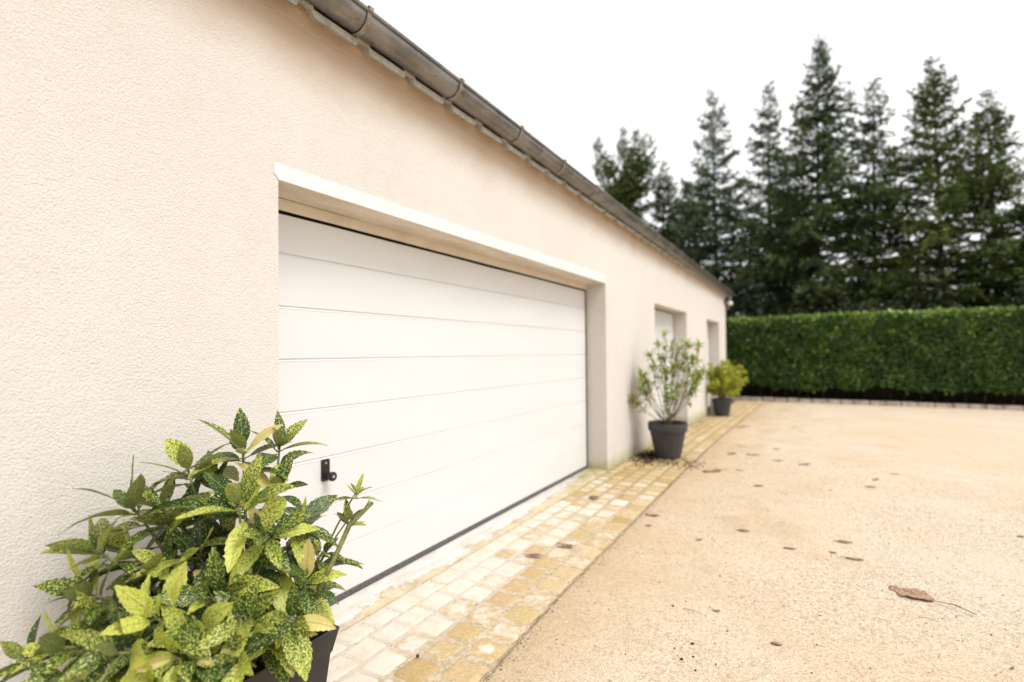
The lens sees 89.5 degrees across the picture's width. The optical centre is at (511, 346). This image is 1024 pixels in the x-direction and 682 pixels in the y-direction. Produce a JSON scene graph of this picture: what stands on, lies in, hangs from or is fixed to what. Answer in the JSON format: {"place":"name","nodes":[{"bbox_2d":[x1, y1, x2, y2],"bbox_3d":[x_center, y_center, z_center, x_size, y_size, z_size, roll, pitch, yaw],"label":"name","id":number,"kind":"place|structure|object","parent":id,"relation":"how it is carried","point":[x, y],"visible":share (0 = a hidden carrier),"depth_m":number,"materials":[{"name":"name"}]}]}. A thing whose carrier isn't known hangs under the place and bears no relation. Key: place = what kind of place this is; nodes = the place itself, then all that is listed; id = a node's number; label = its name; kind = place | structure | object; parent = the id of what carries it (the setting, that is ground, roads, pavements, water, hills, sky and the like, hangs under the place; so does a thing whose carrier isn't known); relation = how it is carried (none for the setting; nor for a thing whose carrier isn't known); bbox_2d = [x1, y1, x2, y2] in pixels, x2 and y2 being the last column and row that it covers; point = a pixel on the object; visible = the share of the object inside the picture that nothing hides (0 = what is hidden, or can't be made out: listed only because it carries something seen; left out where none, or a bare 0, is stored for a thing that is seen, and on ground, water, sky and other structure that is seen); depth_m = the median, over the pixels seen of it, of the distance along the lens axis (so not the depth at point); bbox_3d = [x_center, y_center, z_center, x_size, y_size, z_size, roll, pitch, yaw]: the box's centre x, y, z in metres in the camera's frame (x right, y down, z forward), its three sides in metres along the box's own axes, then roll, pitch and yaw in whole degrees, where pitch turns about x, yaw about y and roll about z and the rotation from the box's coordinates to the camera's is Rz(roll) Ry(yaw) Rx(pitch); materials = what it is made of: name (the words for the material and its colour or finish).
{"place":"outdoors","nodes":[
{"label":"outdoors","id":0,"kind":"place"},
{"bbox_2d":[0,0,733,681],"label":"garage building","id":1,"kind":"structure","parent":0,"point":[434,302],"depth_m":2.54,"materials":[{"name":"paint"}]},
{"bbox_2d":[278,210,587,606],"bbox_3d":[-0.226,0.329,4.065,0.170,2.154,4.174,-1,-1,31],"label":"garage door","id":2,"kind":"structure","parent":1,"relation":"in","point":[456,386],"depth_m":3.36,"materials":[{"name":"white metal"}]},
{"bbox_2d":[654,308,673,419],"bbox_3d":[2.388,0.456,8.496,0.040,2.155,2.157,-1,-1,31],"label":"garage door","id":3,"kind":"structure","parent":1,"relation":"in","point":[663,319],"depth_m":8.71,"materials":[{"name":"white metal"}]},
{"bbox_2d":[707,323,709,411],"bbox_3d":[4.344,0.487,11.805,0.040,2.140,1.626,-1,-1,31],"label":"garage door","id":4,"kind":"structure","parent":1,"relation":"in","point":[707,323],"depth_m":12.36,"materials":[{"name":"white metal"}]},
{"bbox_2d":[724,299,732,305],"bbox_3d":[5.494,-1.124,13.125,0.220,0.165,0.132,-1,-1,13],"label":"wall lamp","id":5,"kind":"object","parent":1,"relation":"attached to","point":[729,303],"visible":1,"depth_m":13.09,"materials":[{"name":"white glass"}]},
{"bbox_2d":[327,400,763,681],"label":"paving strip","id":6,"kind":"object","parent":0,"point":[476,616],"visible":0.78,"depth_m":2.94,"materials":[{"name":"stone"}]},
{"bbox_2d":[0,408,381,681],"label":"potted spotted laurel","id":7,"kind":"object","parent":6,"relation":"on","point":[224,621],"visible":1,"depth_m":1.51,"materials":[{"name":"plant"}]},
{"bbox_2d":[524,553,542,555],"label":"fallen leaf","id":8,"kind":"object","parent":6,"relation":"on","point":[534,554],"visible":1,"depth_m":3.37,"materials":[{"name":"brown plant"}]},
{"bbox_2d":[557,543,577,546],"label":"fallen leaf","id":9,"kind":"object","parent":6,"relation":"on","point":[569,545],"visible":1,"depth_m":3.54,"materials":[{"name":"brown plant"}]},
{"bbox_2d":[628,327,712,458],"bbox_3d":[1.948,0.557,6.407,1.134,1.624,0.591,0,-1,0],"label":"potted shrub","id":10,"kind":"object","parent":6,"relation":"on","point":[668,435],"visible":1,"depth_m":6.35,"materials":[{"name":"green plant"}]},
{"bbox_2d":[706,359,748,415],"bbox_3d":[4.544,0.852,10.911,0.824,1.206,0.987,-1,-1,31],"label":"potted shrub","id":11,"kind":"object","parent":6,"relation":"on","point":[721,384],"visible":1,"depth_m":10.78,"materials":[{"name":"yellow plant"}]},
{"bbox_2d":[624,416,720,469],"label":"spilled soil","id":12,"kind":"structure","parent":0,"point":[651,455],"depth_m":6.23,"materials":[{"name":"brown soil"}]},
{"bbox_2d":[360,0,1023,316],"label":"sky","id":13,"kind":"structure","parent":0,"point":[571,73],"materials":[{"name":"white"}]},
{"bbox_2d":[725,297,737,317],"bbox_3d":[6.713,-0.208,19.956,4.831,4.038,3.759,-1,-1,31],"label":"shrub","id":14,"kind":"object","parent":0,"point":[732,310],"visible":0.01,"depth_m":19.84,"materials":[{"name":"green plant"}]},
{"bbox_2d":[482,400,1023,681],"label":"gravel yard","id":15,"kind":"structure","parent":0,"point":[977,450],"depth_m":3.21,"materials":[{"name":"beige gravel"}]},
{"bbox_2d":[703,468,721,472],"bbox_3d":[2.228,1.360,5.680,0.275,0.025,0.114,0,-1,-13],"label":"fallen leaf","id":16,"kind":"object","parent":15,"relation":"on","point":[713,470],"visible":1,"depth_m":5.68,"materials":[{"name":"brown plant"}]},
{"bbox_2d":[833,539,852,542],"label":"fallen leaf","id":17,"kind":"object","parent":15,"relation":"on","point":[843,541],"visible":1,"depth_m":3.59,"materials":[{"name":"brown plant"}]},
{"bbox_2d":[840,556,863,559],"bbox_3d":[2.174,1.351,3.302,0.128,0.012,0.039,-1,-1,23],"label":"fallen leaf","id":18,"kind":"object","parent":15,"relation":"on","point":[851,558],"visible":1,"depth_m":3.30,"materials":[{"name":"brown plant"}]},
{"bbox_2d":[889,585,976,614],"bbox_3d":[2.226,1.341,2.751,0.165,0.025,0.387,0,-1,-28],"label":"fallen leaf","id":19,"kind":"object","parent":15,"relation":"on","point":[913,593],"visible":1,"depth_m":2.82,"materials":[{"name":"brown plant"}]},
{"bbox_2d":[727,396,1023,407],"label":"hedge bed soil","id":20,"kind":"structure","parent":0,"point":[885,401],"depth_m":14.07,"materials":[{"name":"brown soil"}]},
{"bbox_2d":[725,304,1023,405],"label":"hedge","id":21,"kind":"object","parent":20,"relation":"on","point":[962,357],"visible":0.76,"depth_m":13.63,"materials":[{"name":"green plant"}]},
{"label":"ground","id":22,"kind":"structure","parent":0,"visible":0},
{"bbox_2d":[591,125,661,226],"bbox_3d":[5.583,-4.466,24.826,4.540,12.443,4.764,0,-1,-1],"label":"conifer tree","id":23,"kind":"object","parent":22,"relation":"on","point":[626,190],"visible":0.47,"depth_m":24.45,"materials":[{"name":"green plant"}]},
{"bbox_2d":[643,159,691,251],"bbox_3d":[7.628,-3.591,25.373,6.275,11.194,6.250,-1,-1,31],"label":"conifer tree","id":24,"kind":"object","parent":22,"relation":"on","point":[667,201],"visible":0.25,"depth_m":25.11,"materials":[{"name":"green plant"}]},
{"bbox_2d":[664,180,750,299],"bbox_3d":[9.438,-2.886,25.831,7.623,10.662,7.648,-1,-1,40],"label":"conifer tree","id":25,"kind":"object","parent":22,"relation":"on","point":[676,219],"visible":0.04,"depth_m":24.98,"materials":[{"name":"green plant"}]},
{"bbox_2d":[668,88,814,324],"bbox_3d":[9.201,-4.524,22.710,6.673,13.867,5.925,0,-1,-18],"label":"conifer tree","id":26,"kind":"object","parent":22,"relation":"on","point":[710,236],"visible":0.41,"depth_m":22.10,"materials":[{"name":"green plant"}]},
{"bbox_2d":[733,306,813,321],"bbox_3d":[9.182,0.166,17.849,3.991,3.257,2.961,0,-1,-32],"label":"shrub","id":27,"kind":"object","parent":22,"relation":"on","point":[780,311],"depth_m":18.12,"materials":[{"name":"green plant"}]},
{"bbox_2d":[719,80,830,323],"bbox_3d":[11.571,-5.134,23.056,5.637,13.632,6.031,0,-1,-27],"label":"conifer tree","id":28,"kind":"object","parent":22,"relation":"on","point":[785,291],"visible":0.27,"depth_m":22.77,"materials":[{"name":"green plant"}]},
{"bbox_2d":[745,154,848,314],"bbox_3d":[13.270,-3.420,24.415,6.673,11.374,5.925,0,-1,-43],"label":"conifer tree","id":29,"kind":"object","parent":22,"relation":"on","point":[787,185],"visible":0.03,"depth_m":24.05,"materials":[{"name":"green plant"}]},
{"bbox_2d":[731,33,919,321],"bbox_3d":[11.924,-4.622,20.445,7.242,14.466,7.265,0,-1,-10],"label":"conifer tree","id":30,"kind":"object","parent":22,"relation":"on","point":[805,241],"visible":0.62,"depth_m":19.30,"materials":[{"name":"green plant"}]},
{"bbox_2d":[766,76,961,315],"bbox_3d":[13.999,-4.405,19.915,6.201,12.056,6.634,0,-1,-39],"label":"conifer tree","id":31,"kind":"object","parent":22,"relation":"on","point":[871,153],"visible":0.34,"depth_m":19.37,"materials":[{"name":"green plant"}]},
{"bbox_2d":[728,396,1023,410],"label":"kerb","id":32,"kind":"structure","parent":22,"relation":"on","point":[938,405],"depth_m":13.35,"materials":[{"name":"stone"}]},
{"bbox_2d":[789,264,968,320],"bbox_3d":[11.690,-0.568,17.253,4.323,4.644,5.556,0,-1,-5],"label":"shrub","id":33,"kind":"object","parent":22,"relation":"on","point":[869,306],"visible":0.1,"depth_m":16.21,"materials":[{"name":"green plant"}]},
{"bbox_2d":[838,54,1023,318],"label":"conifer tree","id":34,"kind":"object","parent":22,"relation":"on","point":[940,240],"visible":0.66,"depth_m":16.88,"materials":[{"name":"green plant"}]},
{"bbox_2d":[893,88,1023,316],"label":"conifer tree","id":35,"kind":"object","parent":22,"relation":"on","point":[999,130],"visible":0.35,"depth_m":16.52,"materials":[{"name":"green plant"}]},
{"bbox_2d":[897,304,1023,317],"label":"shrub","id":36,"kind":"object","parent":22,"relation":"on","point":[913,306],"visible":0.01,"depth_m":15.80,"materials":[{"name":"green plant"}]},
{"bbox_2d":[944,195,1023,306],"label":"conifer tree","id":37,"kind":"object","parent":22,"relation":"on","point":[1013,284],"visible":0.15,"depth_m":15.74,"materials":[{"name":"green plant"}]},
{"bbox_2d":[979,270,1023,315],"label":"shrub","id":38,"kind":"object","parent":22,"relation":"on","point":[1008,301],"visible":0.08,"depth_m":14.79,"materials":[{"name":"green plant"}]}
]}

